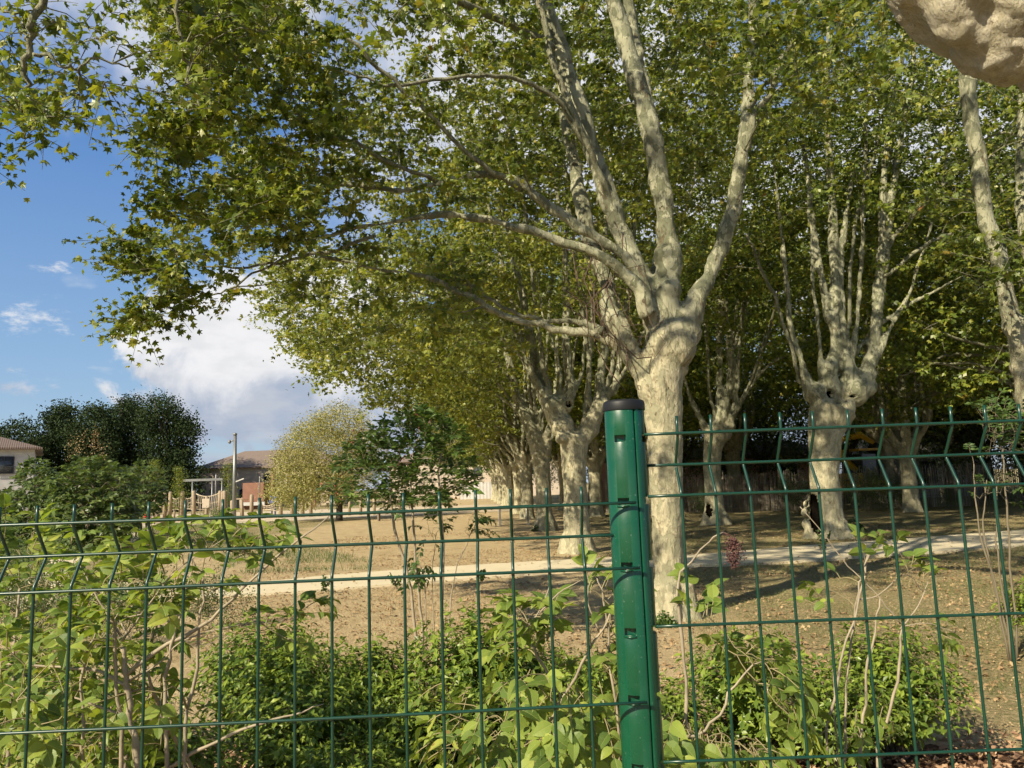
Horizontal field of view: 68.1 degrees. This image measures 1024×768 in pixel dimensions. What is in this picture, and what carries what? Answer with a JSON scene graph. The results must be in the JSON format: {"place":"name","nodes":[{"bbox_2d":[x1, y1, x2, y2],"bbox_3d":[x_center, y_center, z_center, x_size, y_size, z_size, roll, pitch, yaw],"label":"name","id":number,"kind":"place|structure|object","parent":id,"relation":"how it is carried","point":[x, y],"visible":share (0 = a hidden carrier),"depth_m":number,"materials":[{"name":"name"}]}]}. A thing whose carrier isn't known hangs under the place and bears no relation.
{"place":"outdoors","nodes":[
{"label":"outdoors","id":0,"kind":"place"},
{"bbox_2d":[0,437,42,522],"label":"house","id":1,"kind":"structure","parent":0,"point":[13,453],"depth_m":57.19,"materials":[{"name":"paint"}]},
{"bbox_2d":[0,456,14,472],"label":"window","id":2,"kind":"structure","parent":1,"relation":"in","point":[4,460],"depth_m":56.94,"materials":[{"name":"grey glass"}]},
{"bbox_2d":[5,534,61,561],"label":"lawn","id":3,"kind":"structure","parent":0,"point":[26,551],"depth_m":24.83,"materials":[{"name":"plant"}]},
{"bbox_2d":[0,454,66,547],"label":"young tree","id":4,"kind":"object","parent":3,"relation":"on","point":[31,501],"visible":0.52,"depth_m":26.88,"materials":[{"name":"green plant"}]},
{"bbox_2d":[39,426,143,552],"bbox_3d":[-13.701,3.582,24.726,3.246,4.660,5.334,2,-8,-25],"label":"young tree","id":5,"kind":"object","parent":3,"relation":"on","point":[72,488],"visible":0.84,"depth_m":23.59,"materials":[{"name":"green plant"}]},
{"bbox_2d":[3,521,371,573],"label":"lawn grass","id":6,"kind":"structure","parent":3,"relation":"on","point":[285,552],"depth_m":18.27,"materials":[{"name":"plant"}]},
{"bbox_2d":[26,525,148,587],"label":"side path","id":7,"kind":"structure","parent":0,"point":[71,561],"depth_m":19.77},
{"bbox_2d":[197,449,353,509],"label":"long house","id":8,"kind":"structure","parent":0,"point":[250,465],"depth_m":91.82,"materials":[{"name":"paint"}]},
{"bbox_2d":[33,503,558,528],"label":"playground ground","id":9,"kind":"structure","parent":0,"point":[334,517],"depth_m":49.66,"materials":[{"name":"beige sand"}]},
{"bbox_2d":[138,457,169,523],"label":"young tree","id":10,"kind":"object","parent":9,"relation":"on","point":[156,463],"visible":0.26,"depth_m":45.77,"materials":[{"name":"green plant"}]},
{"bbox_2d":[166,466,190,517],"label":"young tree","id":11,"kind":"object","parent":9,"relation":"on","point":[179,492],"visible":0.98,"depth_m":49.55,"materials":[{"name":"green plant"}]},
{"bbox_2d":[183,478,222,514],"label":"swing frame","id":12,"kind":"object","parent":9,"relation":"on","point":[209,479],"visible":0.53,"depth_m":52.60,"materials":[{"name":"metal"}]},
{"bbox_2d":[214,461,247,507],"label":"young tree","id":13,"kind":"object","parent":9,"relation":"on","point":[228,480],"visible":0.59,"depth_m":55.63,"materials":[{"name":"green plant"}]},
{"bbox_2d":[228,433,243,515],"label":"lamp post","id":14,"kind":"object","parent":9,"relation":"on","point":[235,480],"visible":0.94,"depth_m":44.72,"materials":[{"name":"metal"}]},
{"bbox_2d":[390,452,559,499],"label":"building","id":15,"kind":"structure","parent":0,"point":[555,491],"depth_m":111.16,"materials":[{"name":"paint"}]},
{"bbox_2d":[0,0,1016,500],"label":"sky","id":16,"kind":"structure","parent":0,"point":[221,371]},
{"bbox_2d":[0,469,1023,767],"bbox_3d":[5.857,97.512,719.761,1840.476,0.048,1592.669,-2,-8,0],"label":"ground","id":17,"kind":"structure","parent":0,"point":[946,517],"depth_m":11.31,"materials":[{"name":"soil"}]},
{"bbox_2d":[0,413,61,475],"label":"dark tree","id":18,"kind":"object","parent":17,"relation":"on","point":[32,437],"visible":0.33,"depth_m":82.56,"materials":[{"name":"green plant"}]},
{"bbox_2d":[0,535,76,628],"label":"hedge shrub","id":19,"kind":"object","parent":17,"relation":"on","point":[11,565],"visible":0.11,"depth_m":9.67,"materials":[{"name":"green plant"}]},
{"bbox_2d":[2,519,75,610],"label":"hedge shrub","id":20,"kind":"object","parent":17,"relation":"on","point":[18,537],"visible":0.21,"depth_m":11.46,"materials":[{"name":"green plant"}]},
{"bbox_2d":[0,552,86,650],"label":"hedge shrub","id":21,"kind":"object","parent":17,"relation":"on","point":[39,606],"visible":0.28,"depth_m":8.23,"materials":[{"name":"green plant"}]},
{"bbox_2d":[31,398,84,500],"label":"dark tree","id":22,"kind":"object","parent":17,"relation":"on","point":[55,419],"visible":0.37,"depth_m":87.05,"materials":[{"name":"green plant"}]},
{"bbox_2d":[20,582,158,659],"bbox_3d":[-4.304,2.403,7.787,1.091,1.057,1.328,-5,-8,22],"label":"hedge shrub","id":23,"kind":"object","parent":17,"relation":"on","point":[118,602],"visible":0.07,"depth_m":7.77,"materials":[{"name":"green plant"}]},
{"bbox_2d":[55,395,131,513],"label":"dark tree","id":24,"kind":"object","parent":17,"relation":"on","point":[93,414],"visible":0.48,"depth_m":82.11,"materials":[{"name":"green plant"}]},
{"bbox_2d":[0,493,195,767],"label":"leafy shrub","id":25,"kind":"object","parent":17,"relation":"on","point":[13,708],"visible":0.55,"depth_m":2.71,"materials":[{"name":"green plant"}]},
{"bbox_2d":[100,389,152,492],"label":"dark tree","id":26,"kind":"object","parent":17,"relation":"on","point":[126,410],"visible":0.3,"depth_m":86.82,"materials":[{"name":"green plant"}]},
{"bbox_2d":[108,457,173,536],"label":"young tree","id":27,"kind":"object","parent":17,"relation":"on","point":[156,486],"visible":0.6,"depth_m":30.88,"materials":[{"name":"green plant"}]},
{"bbox_2d":[126,385,216,511],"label":"dark tree","id":28,"kind":"object","parent":17,"relation":"on","point":[174,450],"visible":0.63,"depth_m":81.95,"materials":[{"name":"green plant"}]},
{"bbox_2d":[169,559,265,631],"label":"hedge shrub","id":29,"kind":"object","parent":17,"relation":"on","point":[208,605],"visible":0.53,"depth_m":9.15,"materials":[{"name":"green plant"}]},
{"bbox_2d":[243,466,328,509],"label":"brick shed","id":30,"kind":"structure","parent":17,"relation":"on","point":[249,489],"depth_m":79.84,"materials":[{"name":"brick"}]},
{"bbox_2d":[255,396,384,521],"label":"yellowing tree","id":31,"kind":"object","parent":17,"relation":"on","point":[302,493],"visible":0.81,"depth_m":40.72,"materials":[{"name":"yellow plant"}]},
{"bbox_2d":[314,631,440,752],"bbox_3d":[-0.838,1.874,4.642,0.951,0.716,0.971,-3,-8,8],"label":"bush","id":32,"kind":"object","parent":17,"relation":"on","point":[379,667],"visible":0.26,"depth_m":4.55,"materials":[{"name":"green plant"}]},
{"bbox_2d":[314,398,499,652],"bbox_3d":[-1.048,1.421,7.550,1.871,2.481,1.782,-2,-8,0],"label":"young tree","id":33,"kind":"object","parent":17,"relation":"on","point":[433,445],"visible":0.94,"depth_m":7.39,"materials":[{"name":"green plant"}]},
{"bbox_2d":[412,385,508,505],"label":"plane tree","id":34,"kind":"object","parent":17,"relation":"on","point":[503,483],"visible":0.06,"depth_m":59.75,"materials":[{"name":"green plant"}]},
{"bbox_2d":[422,402,501,503],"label":"plane tree","id":35,"kind":"object","parent":17,"relation":"on","point":[495,468],"visible":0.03,"depth_m":68.17,"materials":[{"name":"beige plant"}]},
{"bbox_2d":[412,335,513,505],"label":"plane tree","id":36,"kind":"object","parent":17,"relation":"on","point":[504,464],"visible":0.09,"depth_m":51.30,"materials":[{"name":"beige plant"}]},
{"bbox_2d":[436,446,497,501],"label":"plane tree","id":37,"kind":"object","parent":17,"relation":"on","point":[495,481],"visible":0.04,"depth_m":77.06,"materials":[{"name":"beige plant"}]},
{"bbox_2d":[459,482,491,499],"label":"white fence","id":38,"kind":"object","parent":17,"relation":"on","point":[485,488],"visible":0.32,"depth_m":97.04,"materials":[{"name":"metal"}]},
{"bbox_2d":[390,299,586,513],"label":"plane tree","id":39,"kind":"object","parent":17,"relation":"on","point":[516,477],"visible":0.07,"depth_m":42.88,"materials":[{"name":"green plant"}]},
{"bbox_2d":[61,0,919,621],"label":"plane tree","id":40,"kind":"object","parent":17,"relation":"on","point":[657,364],"visible":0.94,"depth_m":9.08,"materials":[{"name":"green plant"}]},
{"bbox_2d":[238,0,769,554],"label":"plane tree","id":41,"kind":"object","parent":17,"relation":"on","point":[570,438],"visible":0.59,"depth_m":17.48,"materials":[{"name":"green plant"}]},
{"bbox_2d":[0,0,1023,203],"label":"plane tree","id":42,"kind":"object","parent":17,"relation":"on","point":[981,39],"visible":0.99,"depth_m":5.93,"materials":[{"name":"green plant"}]},
{"bbox_2d":[388,239,635,518],"bbox_3d":[-0.218,-0.348,37.020,13.564,13.997,11.077,-1,-8,-9],"label":"plane tree","id":43,"kind":"object","parent":17,"relation":"on","point":[517,447],"visible":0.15,"depth_m":36.03,"materials":[{"name":"green plant"}]},
{"bbox_2d":[284,0,748,531],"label":"plane tree","id":44,"kind":"object","parent":17,"relation":"on","point":[532,418],"visible":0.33,"depth_m":26.25,"materials":[{"name":"green plant"}]},
{"bbox_2d":[18,571,1023,738],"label":"soil clods","id":45,"kind":"object","parent":17,"relation":"on","point":[955,723],"visible":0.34,"depth_m":9.05,"materials":[{"name":"brown soil"}]},
{"bbox_2d":[399,544,666,767],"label":"leafy shrub","id":46,"kind":"object","parent":17,"relation":"on","point":[574,739],"visible":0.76,"depth_m":2.11,"materials":[{"name":"green plant"}]},
{"bbox_2d":[55,521,1023,703],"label":"fallen leaves","id":47,"kind":"object","parent":17,"relation":"on","point":[671,640],"visible":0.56,"depth_m":10.74,"materials":[{"name":"brown plant"}]},
{"bbox_2d":[464,291,633,510],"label":"plane tree","id":48,"kind":"object","parent":17,"relation":"on","point":[556,461],"visible":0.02,"depth_m":45.35,"materials":[{"name":"beige plant"}]},
{"bbox_2d":[96,733,1023,767],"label":"planting bed","id":49,"kind":"object","parent":17,"relation":"on","point":[1003,758],"visible":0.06,"depth_m":4.15,"materials":[{"name":"brown soil"}]},
{"bbox_2d":[0,640,133,766],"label":"bush","id":50,"kind":"object","parent":49,"relation":"on","point":[74,664],"visible":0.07,"depth_m":4.14,"materials":[{"name":"green plant"}]},
{"bbox_2d":[71,695,247,767],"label":"bush","id":51,"kind":"object","parent":49,"relation":"on","point":[201,741],"visible":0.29,"depth_m":3.37,"materials":[{"name":"green plant"}]},
{"bbox_2d":[0,507,342,767],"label":"leafy shrub","id":52,"kind":"object","parent":49,"relation":"on","point":[138,566],"visible":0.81,"depth_m":2.38,"materials":[{"name":"green plant"}]},
{"bbox_2d":[174,605,335,754],"bbox_3d":[-1.561,1.829,4.709,1.033,0.873,0.985,-7,-9,35],"label":"bush","id":53,"kind":"object","parent":49,"relation":"on","point":[240,651],"visible":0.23,"depth_m":4.59,"materials":[{"name":"green plant"}]},
{"bbox_2d":[206,625,368,752],"bbox_3d":[-1.234,1.797,4.304,0.957,0.808,0.912,-8,-10,38],"label":"bush","id":54,"kind":"object","parent":49,"relation":"on","point":[301,665],"visible":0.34,"depth_m":4.23,"materials":[{"name":"green plant"}]},
{"bbox_2d":[203,667,385,767],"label":"bush","id":55,"kind":"object","parent":49,"relation":"on","point":[276,748],"visible":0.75,"depth_m":3.68,"materials":[{"name":"green plant"}]},
{"bbox_2d":[278,730,411,767],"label":"bush","id":56,"kind":"object","parent":49,"relation":"on","point":[359,760],"visible":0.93,"depth_m":3.19,"materials":[{"name":"green plant"}]},
{"bbox_2d":[342,663,495,767],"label":"bush","id":57,"kind":"object","parent":49,"relation":"on","point":[394,727],"visible":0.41,"depth_m":3.66,"materials":[{"name":"green plant"}]},
{"bbox_2d":[387,597,562,712],"bbox_3d":[-0.216,1.747,4.564,1.072,0.905,1.021,3,-9,-36],"label":"bush","id":58,"kind":"object","parent":49,"relation":"on","point":[464,663],"visible":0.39,"depth_m":4.41,"materials":[{"name":"green plant"}]},
{"bbox_2d":[411,671,553,767],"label":"bush","id":59,"kind":"object","parent":49,"relation":"on","point":[471,717],"visible":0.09,"depth_m":3.71,"materials":[{"name":"green plant"}]},
{"bbox_2d":[499,638,592,695],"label":"bush","id":60,"kind":"object","parent":49,"relation":"on","point":[556,654],"visible":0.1,"depth_m":4.85,"materials":[{"name":"green plant"}]},
{"bbox_2d":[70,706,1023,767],"bbox_3d":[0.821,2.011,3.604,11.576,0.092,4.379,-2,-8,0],"label":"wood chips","id":61,"kind":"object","parent":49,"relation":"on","point":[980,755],"visible":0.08,"depth_m":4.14,"materials":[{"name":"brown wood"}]},
{"bbox_2d":[529,645,618,736],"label":"bush","id":62,"kind":"object","parent":49,"relation":"on","point":[598,675],"visible":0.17,"depth_m":4.40,"materials":[{"name":"green plant"}]},
{"bbox_2d":[612,669,730,746],"bbox_3d":[0.813,1.812,4.045,0.638,0.566,0.670,-1,-8,-9],"label":"bush","id":63,"kind":"object","parent":49,"relation":"on","point":[675,707],"visible":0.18,"depth_m":3.98,"materials":[{"name":"green plant"}]},
{"bbox_2d":[661,532,833,767],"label":"leafy shrub","id":64,"kind":"object","parent":49,"relation":"on","point":[679,743],"visible":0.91,"depth_m":2.11,"materials":[{"name":"green plant"}]},
{"bbox_2d":[665,621,842,754],"bbox_3d":[1.350,1.731,4.287,1.022,0.754,1.001,-6,-9,27],"label":"bush","id":65,"kind":"object","parent":49,"relation":"on","point":[748,707],"visible":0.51,"depth_m":4.14,"materials":[{"name":"green plant"}]},
{"bbox_2d":[770,658,917,767],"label":"bush","id":66,"kind":"object","parent":49,"relation":"on","point":[858,706],"visible":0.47,"depth_m":3.84,"materials":[{"name":"green plant"}]},
{"bbox_2d":[786,507,964,767],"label":"leafy shrub","id":67,"kind":"object","parent":49,"relation":"on","point":[866,711],"visible":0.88,"depth_m":2.69,"materials":[{"name":"green plant"}]},
{"bbox_2d":[808,614,981,760],"bbox_3d":[2.122,1.692,4.250,0.866,0.768,0.909,0,-8,-17],"label":"bush","id":68,"kind":"object","parent":49,"relation":"on","point":[925,709],"visible":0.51,"depth_m":4.09,"materials":[{"name":"green plant"}]},
{"bbox_2d":[481,244,715,516],"bbox_3d":[3.648,-0.437,36.799,13.344,13.840,10.949,-9,-10,42],"label":"plane tree","id":69,"kind":"object","parent":17,"relation":"on","point":[596,456],"visible":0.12,"depth_m":35.70,"materials":[{"name":"green plant"}]},
{"bbox_2d":[603,399,664,767],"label":"fence post","id":70,"kind":"object","parent":17,"relation":"on","point":[641,731],"visible":1,"depth_m":1.19,"materials":[{"name":"green metal"}]},
{"bbox_2d":[0,486,647,767],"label":"wire fence panel","id":71,"kind":"object","parent":70,"relation":"attached to","point":[295,581],"visible":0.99,"depth_m":1.15,"materials":[{"name":"green metal"}]},
{"bbox_2d":[644,404,1023,767],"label":"wire fence panel","id":72,"kind":"object","parent":70,"relation":"attached to","point":[829,619],"visible":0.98,"depth_m":1.19,"materials":[{"name":"green metal"}]},
{"bbox_2d":[537,213,768,514],"bbox_3d":[6.202,-0.959,36.251,11.526,14.569,14.046,-9,-10,40],"label":"plane tree","id":73,"kind":"object","parent":17,"relation":"on","point":[701,387],"visible":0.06,"depth_m":34.40,"materials":[{"name":"green plant"}]},
{"bbox_2d":[601,473,724,512],"bbox_3d":[7.075,5.440,37.870,7.428,1.950,0.152,-8,-10,37],"label":"fence","id":74,"kind":"object","parent":17,"relation":"on","point":[687,481],"visible":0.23,"depth_m":36.64,"materials":[{"name":"wood"}]},
{"bbox_2d":[653,610,677,627],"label":"ivy","id":75,"kind":"object","parent":17,"relation":"on","point":[663,620],"visible":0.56,"depth_m":8.35,"materials":[{"name":"green plant"}]},
{"bbox_2d":[629,366,748,507],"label":"broadleaf tree","id":76,"kind":"object","parent":17,"relation":"on","point":[692,446],"visible":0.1,"depth_m":42.19,"materials":[{"name":"green plant"}]},
{"bbox_2d":[601,440,808,507],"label":"pink building","id":77,"kind":"structure","parent":17,"relation":"on","point":[604,472],"depth_m":46.35,"materials":[{"name":"paint"}]},
{"bbox_2d":[780,464,797,483],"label":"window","id":78,"kind":"structure","parent":77,"relation":"in","point":[783,468],"depth_m":46.15,"materials":[{"name":"black glass"}]},
{"bbox_2d":[543,119,919,524],"bbox_3d":[7.532,-2.469,27.215,12.952,15.154,10.929,-2,-8,0],"label":"plane tree","id":79,"kind":"object","parent":17,"relation":"on","point":[724,413],"visible":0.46,"depth_m":26.63,"materials":[{"name":"green plant"}]},
{"bbox_2d":[649,201,829,506],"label":"plane tree","id":80,"kind":"object","parent":17,"relation":"on","point":[736,439],"visible":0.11,"depth_m":40.92,"materials":[{"name":"green plant"}]},
{"bbox_2d":[715,355,808,503],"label":"broadleaf tree","id":81,"kind":"object","parent":17,"relation":"on","point":[751,446],"visible":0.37,"depth_m":44.36,"materials":[{"name":"green plant"}]},
{"bbox_2d":[770,469,809,514],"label":"hedge shrub","id":82,"kind":"object","parent":17,"relation":"on","point":[793,495],"visible":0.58,"depth_m":31.03,"materials":[{"name":"green plant"}]},
{"bbox_2d":[591,519,1023,694],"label":"grass","id":83,"kind":"structure","parent":17,"relation":"on","point":[832,604],"depth_m":10.18,"materials":[{"name":"plant"}]},
{"bbox_2d":[598,0,1020,539],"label":"plane tree","id":84,"kind":"object","parent":17,"relation":"on","point":[830,397],"visible":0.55,"depth_m":19.96,"materials":[{"name":"green plant"}]},
{"bbox_2d":[722,464,901,511],"bbox_3d":[13.855,4.787,34.748,8.057,1.950,0.146,-4,-8,13],"label":"fence","id":85,"kind":"object","parent":17,"relation":"on","point":[743,500],"visible":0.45,"depth_m":35.06,"materials":[{"name":"wood"}]},
{"bbox_2d":[772,355,896,495],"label":"broadleaf tree","id":86,"kind":"object","parent":17,"relation":"on","point":[855,442],"visible":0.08,"depth_m":44.66,"materials":[{"name":"green plant"}]},
{"bbox_2d":[839,466,890,511],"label":"hedge shrub","id":87,"kind":"object","parent":17,"relation":"on","point":[873,481],"visible":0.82,"depth_m":31.53,"materials":[{"name":"green plant"}]},
{"bbox_2d":[723,151,1007,504],"bbox_3d":[18.212,-2.874,38.530,17.558,18.211,14.407,-1,-8,-9],"label":"plane tree","id":88,"kind":"object","parent":17,"relation":"on","point":[887,448],"visible":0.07,"depth_m":37.44,"materials":[{"name":"green plant"}]},
{"bbox_2d":[839,432,901,506],"bbox_3d":[17.091,4.153,37.162,2.960,3.600,1.860,0,-8,-14],"label":"digger","id":89,"kind":"object","parent":17,"relation":"on","point":[872,448],"visible":0.27,"depth_m":36.73,"materials":[{"name":"metal"}]},
{"bbox_2d":[743,184,1021,511],"bbox_3d":[15.536,-1.621,31.040,10.950,13.840,13.344,1,-8,-24],"label":"plane tree","id":90,"kind":"object","parent":17,"relation":"on","point":[900,440],"visible":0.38,"depth_m":29.95,"materials":[{"name":"green plant"}]},
{"bbox_2d":[769,0,1023,412],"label":"plane tree","id":91,"kind":"object","parent":17,"relation":"on","point":[1002,275],"visible":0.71,"depth_m":10.67,"materials":[{"name":"green plant"}]},
{"bbox_2d":[865,467,930,508],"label":"hedge shrub","id":92,"kind":"object","parent":17,"relation":"on","point":[896,491],"visible":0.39,"depth_m":31.92,"materials":[{"name":"green plant"}]},
{"bbox_2d":[798,54,1023,421],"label":"plane tree","id":93,"kind":"object","parent":17,"relation":"on","point":[939,331],"visible":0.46,"depth_m":21.56,"materials":[{"name":"green plant"}]},
{"bbox_2d":[852,393,982,497],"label":"tall house","id":94,"kind":"structure","parent":17,"relation":"on","point":[925,462],"depth_m":45.90,"materials":[{"name":"tile"}]},
{"bbox_2d":[920,461,937,482],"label":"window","id":95,"kind":"structure","parent":94,"relation":"in","point":[926,462],"depth_m":45.72,"materials":[{"name":"black glass"}]},
{"bbox_2d":[861,323,1023,499],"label":"broadleaf tree","id":96,"kind":"object","parent":17,"relation":"on","point":[961,433],"visible":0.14,"depth_m":40.31,"materials":[{"name":"green plant"}]},
{"bbox_2d":[934,484,963,507],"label":"hedge shrub","id":97,"kind":"object","parent":17,"relation":"on","point":[950,497],"visible":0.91,"depth_m":31.71,"materials":[{"name":"green plant"}]},
{"bbox_2d":[898,146,1023,427],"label":"plane tree","id":98,"kind":"object","parent":17,"relation":"on","point":[995,384],"visible":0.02,"depth_m":35.34,"materials":[{"name":"green plant"}]},
{"bbox_2d":[910,322,1023,499],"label":"broadleaf tree","id":99,"kind":"object","parent":17,"relation":"on","point":[976,442],"visible":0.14,"depth_m":38.86,"materials":[{"name":"green plant"}]},
{"bbox_2d":[916,459,1023,506],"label":"fence","id":100,"kind":"object","parent":17,"relation":"on","point":[969,480],"visible":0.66,"depth_m":33.47,"materials":[{"name":"wood"}]},
{"bbox_2d":[963,387,1023,660],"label":"young tree","id":101,"kind":"object","parent":17,"relation":"on","point":[1005,412],"visible":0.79,"depth_m":6.46,"materials":[{"name":"green plant"}]},
{"bbox_2d":[969,373,1023,481],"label":"broadleaf tree","id":102,"kind":"object","parent":17,"relation":"on","point":[1018,445],"visible":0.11,"depth_m":36.19,"materials":[{"name":"green plant"}]},
{"bbox_2d":[985,477,1023,507],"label":"hedge shrub","id":103,"kind":"object","parent":17,"relation":"on","point":[1002,493],"visible":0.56,"depth_m":30.97,"materials":[{"name":"green plant"}]},
{"bbox_2d":[990,575,1023,630],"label":"bush","id":104,"kind":"object","parent":17,"relation":"on","point":[1019,602],"visible":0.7,"depth_m":6.56,"materials":[{"name":"green plant"}]},
{"bbox_2d":[6,529,1023,610],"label":"path","id":105,"kind":"structure","parent":0,"point":[812,553],"depth_m":14.82,"materials":[{"name":"beige concrete"}]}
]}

